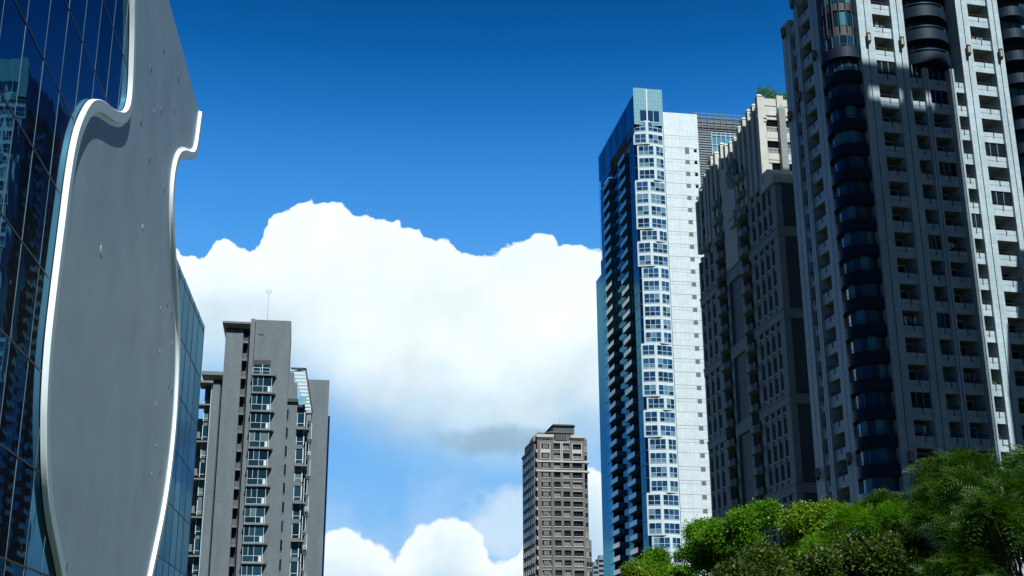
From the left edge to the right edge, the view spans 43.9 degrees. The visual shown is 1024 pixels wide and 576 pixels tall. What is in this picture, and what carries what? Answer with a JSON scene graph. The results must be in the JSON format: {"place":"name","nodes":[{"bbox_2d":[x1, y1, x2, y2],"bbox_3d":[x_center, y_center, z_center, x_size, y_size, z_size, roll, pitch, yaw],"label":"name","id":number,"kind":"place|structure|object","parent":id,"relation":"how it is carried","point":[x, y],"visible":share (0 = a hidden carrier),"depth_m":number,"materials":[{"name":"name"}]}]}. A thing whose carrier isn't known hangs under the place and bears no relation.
{"place":"outdoors","nodes":[
{"label":"outdoors","id":0,"kind":"place"},
{"bbox_2d":[169,0,792,575],"label":"sky","id":1,"kind":"structure","parent":0,"point":[413,186],"materials":[{"name":"blue"}]},
{"bbox_2d":[592,562,598,575],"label":"distant building","id":2,"kind":"structure","parent":0,"point":[595,569],"depth_m":882.58,"materials":[{"name":"grey concrete"}]},
{"bbox_2d":[595,555,603,575],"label":"distant building","id":3,"kind":"structure","parent":0,"point":[599,560],"depth_m":888.23,"materials":[{"name":"grey glass"}]},
{"bbox_2d":[596,88,744,575],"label":"skyscraper","id":4,"kind":"structure","parent":0,"point":[655,479],"depth_m":344.83,"materials":[{"name":"white metal"}]},
{"bbox_2d":[634,133,645,142],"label":"window","id":5,"kind":"structure","parent":4,"relation":"in","point":[639,138],"depth_m":351.52,"materials":[{"name":"blue glass"}]},
{"bbox_2d":[636,181,647,190],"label":"window","id":6,"kind":"structure","parent":4,"relation":"in","point":[642,185],"depth_m":347.17,"materials":[{"name":"blue glass"}]},
{"bbox_2d":[637,193,648,202],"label":"window","id":7,"kind":"structure","parent":4,"relation":"in","point":[644,197],"depth_m":346.07,"materials":[{"name":"blue glass"}]},
{"bbox_2d":[637,205,648,214],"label":"window","id":8,"kind":"structure","parent":4,"relation":"in","point":[641,210],"depth_m":345.06,"materials":[{"name":"blue glass"}]},
{"bbox_2d":[638,218,649,227],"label":"window","id":9,"kind":"structure","parent":4,"relation":"in","point":[642,222],"depth_m":343.88,"materials":[{"name":"blue glass"}]},
{"bbox_2d":[639,242,650,252],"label":"window","id":10,"kind":"structure","parent":4,"relation":"in","point":[643,247],"depth_m":341.70,"materials":[{"name":"blue glass"}]},
{"bbox_2d":[639,255,650,264],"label":"window","id":11,"kind":"structure","parent":4,"relation":"in","point":[643,259],"depth_m":340.62,"materials":[{"name":"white glass"}]},
{"bbox_2d":[638,146,653,154],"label":"window","id":12,"kind":"structure","parent":4,"relation":"in","point":[643,150],"depth_m":350.66,"materials":[{"name":"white glass"}]},
{"bbox_2d":[639,157,653,166],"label":"window","id":13,"kind":"structure","parent":4,"relation":"in","point":[643,162],"depth_m":349.55,"materials":[{"name":"blue glass"}]},
{"bbox_2d":[639,169,654,178],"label":"window","id":14,"kind":"structure","parent":4,"relation":"in","point":[644,174],"depth_m":348.44,"materials":[{"name":"blue glass"}]},
{"bbox_2d":[642,345,654,354],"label":"window","id":15,"kind":"structure","parent":4,"relation":"in","point":[647,349],"depth_m":333.06,"materials":[{"name":"blue glass"}]},
{"bbox_2d":[643,358,654,367],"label":"window","id":16,"kind":"structure","parent":4,"relation":"in","point":[647,362],"depth_m":331.96,"materials":[{"name":"blue glass"}]},
{"bbox_2d":[643,371,655,381],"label":"window","id":17,"kind":"structure","parent":4,"relation":"in","point":[647,375],"depth_m":330.87,"materials":[{"name":"blue glass"}]},
{"bbox_2d":[640,89,658,122],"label":"top window","id":18,"kind":"structure","parent":4,"relation":"in","point":[652,116],"depth_m":353.76,"materials":[{"name":"blue glass"}]},
{"bbox_2d":[642,230,657,239],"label":"window","id":19,"kind":"structure","parent":4,"relation":"in","point":[650,234],"depth_m":343.04,"materials":[{"name":"blue glass"}]},
{"bbox_2d":[644,384,655,394],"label":"window","id":20,"kind":"structure","parent":4,"relation":"in","point":[648,389],"depth_m":329.74,"materials":[{"name":"blue glass"}]},
{"bbox_2d":[643,268,658,277],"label":"window","id":21,"kind":"structure","parent":4,"relation":"in","point":[647,272],"depth_m":339.71,"materials":[{"name":"blue glass"}]},
{"bbox_2d":[645,411,657,421],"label":"window","id":22,"kind":"structure","parent":4,"relation":"in","point":[651,416],"depth_m":327.57,"materials":[{"name":"blue glass"}]},
{"bbox_2d":[645,425,657,435],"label":"window","id":23,"kind":"structure","parent":4,"relation":"in","point":[650,430],"depth_m":326.53,"materials":[{"name":"blue glass"}]},
{"bbox_2d":[644,280,659,289],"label":"window","id":24,"kind":"structure","parent":4,"relation":"in","point":[648,285],"depth_m":338.63,"materials":[{"name":"blue glass"}]},
{"bbox_2d":[644,293,659,302],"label":"window","id":25,"kind":"structure","parent":4,"relation":"in","point":[648,297],"depth_m":337.56,"materials":[{"name":"blue glass"}]},
{"bbox_2d":[644,306,660,315],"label":"window","id":26,"kind":"structure","parent":4,"relation":"in","point":[649,310],"depth_m":336.49,"materials":[{"name":"blue glass"}]},
{"bbox_2d":[645,319,660,328],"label":"window","id":27,"kind":"structure","parent":4,"relation":"in","point":[649,323],"depth_m":335.42,"materials":[{"name":"blue glass"}]},
{"bbox_2d":[645,332,661,341],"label":"window","id":28,"kind":"structure","parent":4,"relation":"in","point":[650,336],"depth_m":334.28,"materials":[{"name":"blue glass"}]},
{"bbox_2d":[648,494,660,504],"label":"window","id":29,"kind":"structure","parent":4,"relation":"in","point":[653,499],"depth_m":321.08,"materials":[{"name":"blue glass"}]},
{"bbox_2d":[648,122,661,132],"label":"window","id":30,"kind":"structure","parent":4,"relation":"in","point":[650,125],"depth_m":353.07,"materials":[{"name":"blue glass"}]},
{"bbox_2d":[648,508,661,518],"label":"window","id":31,"kind":"structure","parent":4,"relation":"in","point":[655,513],"depth_m":319.98,"materials":[{"name":"blue glass"}]},
{"bbox_2d":[648,133,662,144],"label":"window","id":32,"kind":"structure","parent":4,"relation":"in","point":[652,138],"depth_m":352.21,"materials":[{"name":"blue glass"}]},
{"bbox_2d":[649,523,661,533],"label":"window","id":33,"kind":"structure","parent":4,"relation":"in","point":[654,528],"depth_m":318.89,"materials":[{"name":"blue glass"}]},
{"bbox_2d":[648,398,664,408],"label":"window","id":34,"kind":"structure","parent":4,"relation":"in","point":[652,402],"depth_m":328.85,"materials":[{"name":"blue glass"}]},
{"bbox_2d":[650,181,664,191],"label":"window","id":35,"kind":"structure","parent":4,"relation":"in","point":[654,186],"depth_m":347.76,"materials":[{"name":"blue glass"}]},
{"bbox_2d":[650,439,665,448],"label":"window","id":36,"kind":"structure","parent":4,"relation":"in","point":[654,443],"depth_m":325.62,"materials":[{"name":"blue glass"}]},
{"bbox_2d":[651,193,665,204],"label":"window","id":37,"kind":"structure","parent":4,"relation":"in","point":[655,198],"depth_m":346.66,"materials":[{"name":"blue glass"}]},
{"bbox_2d":[651,205,665,216],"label":"window","id":38,"kind":"structure","parent":4,"relation":"in","point":[655,210],"depth_m":345.65,"materials":[{"name":"blue glass"}]},
{"bbox_2d":[650,452,666,462],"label":"window","id":39,"kind":"structure","parent":4,"relation":"in","point":[654,457],"depth_m":324.55,"materials":[{"name":"blue glass"}]},
{"bbox_2d":[651,466,666,476],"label":"window","id":40,"kind":"structure","parent":4,"relation":"in","point":[658,471],"depth_m":323.44,"materials":[{"name":"blue glass"}]},
{"bbox_2d":[652,218,666,228],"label":"window","id":41,"kind":"structure","parent":4,"relation":"in","point":[657,223],"depth_m":344.55,"materials":[{"name":"blue glass"}]},
{"bbox_2d":[651,480,667,490],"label":"window","id":42,"kind":"structure","parent":4,"relation":"in","point":[656,485],"depth_m":322.34,"materials":[{"name":"blue glass"}]},
{"bbox_2d":[653,243,667,253],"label":"window","id":43,"kind":"structure","parent":4,"relation":"in","point":[657,247],"depth_m":342.41,"materials":[{"name":"blue glass"}]},
{"bbox_2d":[653,255,667,265],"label":"window","id":44,"kind":"structure","parent":4,"relation":"in","point":[657,260],"depth_m":341.20,"materials":[{"name":"blue glass"}]},
{"bbox_2d":[653,537,669,547],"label":"window","id":45,"kind":"structure","parent":4,"relation":"in","point":[665,541],"depth_m":318.04,"materials":[{"name":"blue glass"}]},
{"bbox_2d":[657,345,671,355],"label":"window","id":46,"kind":"structure","parent":4,"relation":"in","point":[661,349],"depth_m":333.63,"materials":[{"name":"blue glass"}]},
{"bbox_2d":[657,358,672,368],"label":"window","id":47,"kind":"structure","parent":4,"relation":"in","point":[664,363],"depth_m":332.57,"materials":[{"name":"blue glass"}]},
{"bbox_2d":[658,371,673,381],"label":"window","id":48,"kind":"structure","parent":4,"relation":"in","point":[662,376],"depth_m":331.43,"materials":[{"name":"blue glass"}]},
{"bbox_2d":[658,384,673,395],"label":"window","id":49,"kind":"structure","parent":4,"relation":"in","point":[663,389],"depth_m":330.38,"materials":[{"name":"blue glass"}]},
{"bbox_2d":[659,411,674,422],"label":"window","id":50,"kind":"structure","parent":4,"relation":"in","point":[664,416],"depth_m":328.21,"materials":[{"name":"blue glass"}]},
{"bbox_2d":[660,425,675,435],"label":"window","id":51,"kind":"structure","parent":4,"relation":"in","point":[665,430],"depth_m":327.09,"materials":[{"name":"blue glass"}]},
{"bbox_2d":[663,494,678,505],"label":"window","id":52,"kind":"structure","parent":4,"relation":"in","point":[673,500],"depth_m":321.71,"materials":[{"name":"blue glass"}]},
{"bbox_2d":[663,508,679,519],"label":"window","id":53,"kind":"structure","parent":4,"relation":"in","point":[672,514],"depth_m":320.61,"materials":[{"name":"blue glass"}]},
{"bbox_2d":[664,523,679,533],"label":"window","id":54,"kind":"structure","parent":4,"relation":"in","point":[669,528],"depth_m":319.52,"materials":[{"name":"blue glass"}]},
{"bbox_2d":[711,132,734,154],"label":"window","id":55,"kind":"structure","parent":4,"relation":"in","point":[717,138],"depth_m":359.24,"materials":[{"name":"blue glass"}]},
{"bbox_2d":[695,94,817,565],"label":"apartment tower","id":56,"kind":"structure","parent":0,"point":[760,443],"depth_m":234.81,"materials":[{"name":"grey concrete"}]},
{"bbox_2d":[755,84,786,99],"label":"rooftop hedge","id":57,"kind":"object","parent":56,"relation":"on","point":[772,95],"visible":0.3,"depth_m":239.79,"materials":[{"name":"green plant"}]},
{"bbox_2d":[780,0,1023,575],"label":"apartment tower","id":58,"kind":"structure","parent":0,"point":[914,347],"depth_m":161.50,"materials":[{"name":"concrete"}]},
{"bbox_2d":[997,0,1023,11],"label":"ribbon window","id":59,"kind":"structure","parent":58,"relation":"in","point":[1000,3],"depth_m":177.58,"materials":[{"name":"black glass"}]},
{"bbox_2d":[1000,21,1023,30],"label":"ribbon window","id":60,"kind":"structure","parent":58,"relation":"in","point":[1003,25],"depth_m":176.45,"materials":[{"name":"black glass"}]},
{"bbox_2d":[1003,43,1023,52],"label":"ribbon window","id":61,"kind":"structure","parent":58,"relation":"in","point":[1006,47],"depth_m":175.34,"materials":[{"name":"black glass"}]},
{"bbox_2d":[1006,65,1023,74],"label":"ribbon window","id":62,"kind":"structure","parent":58,"relation":"in","point":[1009,69],"depth_m":174.27,"materials":[{"name":"black glass"}]},
{"bbox_2d":[1009,88,1023,97],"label":"ribbon window","id":63,"kind":"structure","parent":58,"relation":"in","point":[1013,92],"depth_m":173.17,"materials":[{"name":"black glass"}]},
{"bbox_2d":[1012,110,1023,120],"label":"ribbon window","id":64,"kind":"structure","parent":58,"relation":"in","point":[1016,115],"depth_m":172.07,"materials":[{"name":"black glass"}]},
{"bbox_3d":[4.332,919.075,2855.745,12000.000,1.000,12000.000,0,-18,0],"label":"ground","id":65,"kind":"structure","parent":0,"visible":0},
{"bbox_2d":[0,0,204,575],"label":"theatre","id":66,"kind":"structure","parent":65,"relation":"on","point":[102,327],"depth_m":45.48,"materials":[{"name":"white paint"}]},
{"bbox_2d":[187,289,329,575],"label":"apartment tower","id":67,"kind":"structure","parent":65,"relation":"on","point":[259,500],"depth_m":212.71,"materials":[{"name":"grey concrete"}]},
{"bbox_2d":[192,558,199,572],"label":"side window","id":68,"kind":"structure","parent":67,"relation":"in","point":[195,569],"depth_m":206.29,"materials":[{"name":"blue glass"}]},
{"bbox_2d":[196,500,203,514],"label":"side window","id":69,"kind":"structure","parent":67,"relation":"in","point":[199,502],"depth_m":209.13,"materials":[{"name":"grey glass"}]},
{"bbox_2d":[198,481,204,495],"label":"side window","id":70,"kind":"structure","parent":67,"relation":"in","point":[201,485],"depth_m":210.11,"materials":[{"name":"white glass"}]},
{"bbox_2d":[241,564,261,575],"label":"bay window","id":71,"kind":"structure","parent":67,"relation":"in","point":[246,569],"depth_m":205.19,"materials":[{"name":"blue glass"}]},
{"bbox_2d":[242,544,262,561],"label":"bay window","id":72,"kind":"structure","parent":67,"relation":"in","point":[250,552],"depth_m":205.99,"materials":[{"name":"blue glass"}]},
{"bbox_2d":[243,525,263,542],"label":"bay window","id":73,"kind":"structure","parent":67,"relation":"in","point":[252,533],"depth_m":206.95,"materials":[{"name":"blue glass"}]},
{"bbox_2d":[244,506,264,522],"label":"bay window","id":74,"kind":"structure","parent":67,"relation":"in","point":[253,514],"depth_m":207.91,"materials":[{"name":"blue glass"}]},
{"bbox_2d":[245,486,265,503],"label":"bay window","id":75,"kind":"structure","parent":67,"relation":"in","point":[254,495],"depth_m":208.83,"materials":[{"name":"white glass"}]},
{"bbox_2d":[246,467,266,484],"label":"bay window","id":76,"kind":"structure","parent":67,"relation":"in","point":[255,476],"depth_m":209.80,"materials":[{"name":"blue glass"}]},
{"bbox_2d":[248,449,267,465],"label":"bay window","id":77,"kind":"structure","parent":67,"relation":"in","point":[257,457],"depth_m":210.77,"materials":[{"name":"blue glass"}]},
{"bbox_2d":[249,430,268,446],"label":"bay window","id":78,"kind":"structure","parent":67,"relation":"in","point":[257,438],"depth_m":211.70,"materials":[{"name":"glass"}]},
{"bbox_2d":[250,412,269,428],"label":"bay window","id":79,"kind":"structure","parent":67,"relation":"in","point":[257,419],"depth_m":212.69,"materials":[{"name":"teal glass"}]},
{"bbox_2d":[251,394,270,409],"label":"bay window","id":80,"kind":"structure","parent":67,"relation":"in","point":[258,401],"depth_m":213.62,"materials":[{"name":"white glass"}]},
{"bbox_2d":[253,360,270,373],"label":"recessed window","id":81,"kind":"structure","parent":67,"relation":"in","point":[265,365],"depth_m":216.46,"materials":[{"name":"teal glass"}]},
{"bbox_2d":[252,376,271,391],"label":"bay window","id":82,"kind":"structure","parent":67,"relation":"in","point":[260,383],"depth_m":214.59,"materials":[{"name":"teal glass"}]},
{"bbox_2d":[289,563,297,575],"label":"side window","id":83,"kind":"structure","parent":67,"relation":"in","point":[293,566],"depth_m":209.03,"materials":[{"name":"blue glass"}]},
{"bbox_2d":[290,542,298,557],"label":"side window","id":84,"kind":"structure","parent":67,"relation":"in","point":[294,546],"depth_m":210.00,"materials":[{"name":"blue glass"}]},
{"bbox_2d":[291,523,299,538],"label":"side window","id":85,"kind":"structure","parent":67,"relation":"in","point":[295,527],"depth_m":210.93,"materials":[{"name":"blue glass"}]},
{"bbox_2d":[292,504,300,518],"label":"side window","id":86,"kind":"structure","parent":67,"relation":"in","point":[296,514],"depth_m":211.91,"materials":[{"name":"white glass"}]},
{"bbox_2d":[293,486,301,500],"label":"side window","id":87,"kind":"structure","parent":67,"relation":"in","point":[297,493],"depth_m":212.84,"materials":[{"name":"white glass"}]},
{"bbox_2d":[294,467,302,481],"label":"side window","id":88,"kind":"structure","parent":67,"relation":"in","point":[298,472],"depth_m":213.83,"materials":[{"name":"white glass"}]},
{"bbox_2d":[295,449,303,462],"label":"side window","id":89,"kind":"structure","parent":67,"relation":"in","point":[298,453],"depth_m":214.77,"materials":[{"name":"blue glass"}]},
{"bbox_2d":[296,430,304,444],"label":"side window","id":90,"kind":"structure","parent":67,"relation":"in","point":[299,435],"depth_m":215.72,"materials":[{"name":"blue glass"}]},
{"bbox_2d":[297,412,304,426],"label":"side window","id":91,"kind":"structure","parent":67,"relation":"in","point":[300,417],"depth_m":216.67,"materials":[{"name":"teal glass"}]},
{"bbox_2d":[522,424,591,575],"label":"apartment tower","id":92,"kind":"structure","parent":65,"relation":"on","point":[556,540],"depth_m":482.81,"materials":[{"name":"grey concrete"}]},
{"bbox_2d":[573,498,582,507],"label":"window","id":93,"kind":"structure","parent":92,"relation":"in","point":[577,502],"depth_m":482.82,"materials":[{"name":"black glass"}]},
{"bbox_2d":[573,508,582,517],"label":"window","id":94,"kind":"structure","parent":92,"relation":"in","point":[577,512],"depth_m":481.64,"materials":[{"name":"black glass"}]},
{"bbox_2d":[574,527,583,536],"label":"window","id":95,"kind":"structure","parent":92,"relation":"in","point":[578,531],"depth_m":479.42,"materials":[{"name":"black glass"}]},
{"bbox_2d":[574,537,583,546],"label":"window","id":96,"kind":"structure","parent":92,"relation":"in","point":[578,541],"depth_m":478.25,"materials":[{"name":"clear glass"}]},
{"bbox_2d":[574,547,583,556],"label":"window","id":97,"kind":"structure","parent":92,"relation":"in","point":[578,551],"depth_m":477.20,"materials":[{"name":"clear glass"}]},
{"bbox_2d":[574,557,583,566],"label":"window","id":98,"kind":"structure","parent":92,"relation":"in","point":[578,561],"depth_m":476.15,"materials":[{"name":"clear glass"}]},
{"bbox_2d":[614,557,654,575],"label":"round leaf tree","id":99,"kind":"object","parent":65,"relation":"on","point":[635,568],"visible":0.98,"depth_m":55.02,"materials":[{"name":"green plant"}]},
{"bbox_2d":[636,545,672,573],"bbox_3d":[6.823,16.042,58.146,3.368,8.391,3.404,0,-18,0],"label":"round leaf tree","id":100,"kind":"object","parent":65,"relation":"on","point":[655,555],"visible":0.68,"depth_m":58.41,"materials":[{"name":"green plant"}]},
{"bbox_2d":[649,560,708,575],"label":"round leaf tree","id":101,"kind":"object","parent":65,"relation":"on","point":[671,566],"visible":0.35,"depth_m":53.53,"materials":[{"name":"green plant"}]},
{"bbox_2d":[657,516,741,575],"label":"round leaf tree","id":102,"kind":"object","parent":65,"relation":"on","point":[699,557],"visible":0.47,"depth_m":50.28,"materials":[{"name":"green plant"}]},
{"bbox_2d":[692,497,795,575],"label":"round leaf tree","id":103,"kind":"object","parent":65,"relation":"on","point":[743,524],"visible":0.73,"depth_m":48.42,"materials":[{"name":"green plant"}]},
{"bbox_2d":[709,534,807,575],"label":"round leaf tree","id":104,"kind":"object","parent":65,"relation":"on","point":[759,557],"visible":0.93,"depth_m":38.60,"materials":[{"name":"green plant"}]},
{"bbox_2d":[773,495,854,573],"bbox_3d":[10.371,10.979,42.391,5.042,8.368,5.109,0,-18,0],"label":"round leaf tree","id":105,"kind":"object","parent":65,"relation":"on","point":[804,517],"visible":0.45,"depth_m":42.90,"materials":[{"name":"green plant"}]},
{"bbox_2d":[795,529,918,575],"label":"round leaf tree","id":106,"kind":"object","parent":65,"relation":"on","point":[887,553],"visible":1,"depth_m":34.35,"materials":[{"name":"green plant"}]},
{"bbox_2d":[794,497,931,574],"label":"feathery tree","id":107,"kind":"object","parent":65,"relation":"on","point":[841,515],"visible":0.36,"depth_m":39.15,"materials":[{"name":"green plant"}]},
{"bbox_2d":[847,485,921,566],"bbox_3d":[12.344,10.262,39.758,4.722,8.120,4.158,0,-18,0],"label":"feathery tree","id":108,"kind":"object","parent":65,"relation":"on","point":[880,495],"visible":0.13,"depth_m":40.53,"materials":[{"name":"green plant"}]},
{"bbox_2d":[896,445,1022,575],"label":"feathery tree","id":109,"kind":"object","parent":65,"relation":"on","point":[921,512],"visible":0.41,"depth_m":34.52,"materials":[{"name":"green plant"}]},
{"bbox_2d":[915,440,1023,575],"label":"feathery tree","id":110,"kind":"object","parent":65,"relation":"on","point":[957,478],"visible":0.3,"depth_m":30.66,"materials":[{"name":"green plant"}]},
{"bbox_2d":[922,470,1023,575],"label":"feathery tree","id":111,"kind":"object","parent":65,"relation":"on","point":[996,503],"visible":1,"depth_m":27.02,"materials":[{"name":"green plant"}]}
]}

